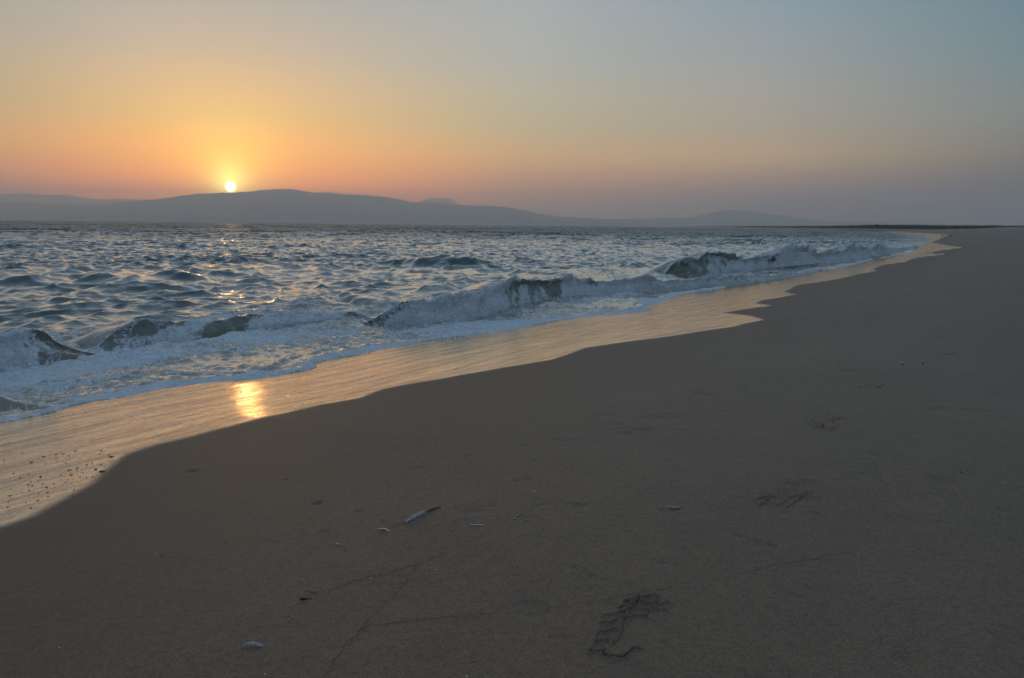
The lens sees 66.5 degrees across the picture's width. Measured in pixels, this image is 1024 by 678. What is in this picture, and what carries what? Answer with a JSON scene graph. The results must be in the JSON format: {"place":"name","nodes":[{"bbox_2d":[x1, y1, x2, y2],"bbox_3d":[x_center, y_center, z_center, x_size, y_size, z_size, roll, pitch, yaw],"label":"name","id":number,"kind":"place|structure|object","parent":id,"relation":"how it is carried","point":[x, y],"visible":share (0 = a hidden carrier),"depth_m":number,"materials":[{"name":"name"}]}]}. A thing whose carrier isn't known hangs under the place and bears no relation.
{"place":"outdoors","nodes":[
{"label":"outdoors","id":0,"kind":"place"},
{"bbox_2d":[0,189,680,226],"bbox_3d":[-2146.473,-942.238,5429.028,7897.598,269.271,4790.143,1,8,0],"label":"hills","id":1,"kind":"structure","parent":0,"point":[280,206],"depth_m":5177.73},
{"bbox_2d":[0,220,930,422],"bbox_3d":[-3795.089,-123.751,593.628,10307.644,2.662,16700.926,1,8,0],"label":"sea","id":2,"kind":"structure","parent":0,"point":[61,282],"depth_m":23.00,"materials":[{"name":"liquid"}]},
{"bbox_2d":[0,327,96,369],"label":"breaking wave","id":3,"kind":"object","parent":2,"relation":"on","point":[28,347],"visible":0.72,"depth_m":9.04,"materials":[{"name":"liquid"}]},
{"bbox_2d":[63,310,372,351],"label":"breaking wave","id":4,"kind":"object","parent":2,"relation":"on","point":[136,333],"visible":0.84,"depth_m":11.05,"materials":[{"name":"liquid"}]},
{"bbox_2d":[0,232,917,343],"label":"sea spray","id":5,"kind":"object","parent":2,"relation":"on","point":[786,257],"visible":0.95,"depth_m":32.73,"materials":[{"name":"white liquid"}]},
{"bbox_2d":[364,268,826,324],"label":"breaking wave","id":6,"kind":"object","parent":2,"relation":"on","point":[475,306],"visible":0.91,"depth_m":16.47,"materials":[{"name":"liquid"}]},
{"bbox_2d":[642,242,918,273],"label":"breaking wave","id":7,"kind":"object","parent":2,"relation":"on","point":[714,262],"visible":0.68,"depth_m":30.28,"materials":[{"name":"liquid"}]},
{"bbox_2d":[0,225,1023,677],"bbox_3d":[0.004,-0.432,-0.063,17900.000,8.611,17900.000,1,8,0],"label":"sand","id":8,"kind":"structure","parent":0,"point":[814,443],"depth_m":3.69,"materials":[{"name":"brown sand"}]},
{"bbox_2d":[242,642,263,646],"bbox_3d":[-0.810,0.954,2.434,0.070,0.020,0.020,0,8,-1],"label":"shell","id":9,"kind":"object","parent":8,"relation":"on","point":[253,644],"visible":1,"depth_m":2.43},
{"bbox_2d":[11,419,574,676],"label":"shell grit","id":10,"kind":"object","parent":8,"relation":"on","point":[330,598],"visible":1,"depth_m":2.79,"materials":[{"name":"beige"}]},
{"bbox_2d":[404,506,440,522],"bbox_3d":[-0.408,0.790,3.544,0.031,0.013,0.234,23,20,32],"label":"feather","id":11,"kind":"object","parent":8,"relation":"on","point":[417,515],"visible":1,"depth_m":3.53,"materials":[{"name":"white"}]},
{"bbox_2d":[342,492,848,647],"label":"drift specks","id":12,"kind":"object","parent":8,"relation":"on","point":[541,612],"visible":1,"depth_m":2.65,"materials":[{"name":"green plant"}]},
{"bbox_2d":[669,224,1022,228],"bbox_3d":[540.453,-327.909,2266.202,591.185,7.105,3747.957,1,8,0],"label":"woodland","id":13,"kind":"object","parent":8,"relation":"on","point":[883,226],"visible":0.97,"depth_m":537.02,"materials":[{"name":"green plant"}]},
{"bbox_2d":[0,0,1023,225],"label":"sky","id":14,"kind":"structure","parent":0,"point":[891,111],"materials":[{"name":"orange"}]},
{"bbox_2d":[620,210,1005,225],"bbox_3d":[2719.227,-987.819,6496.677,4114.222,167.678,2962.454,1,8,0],"label":"hills","id":15,"kind":"structure","parent":0,"point":[736,218],"depth_m":6418.45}
]}

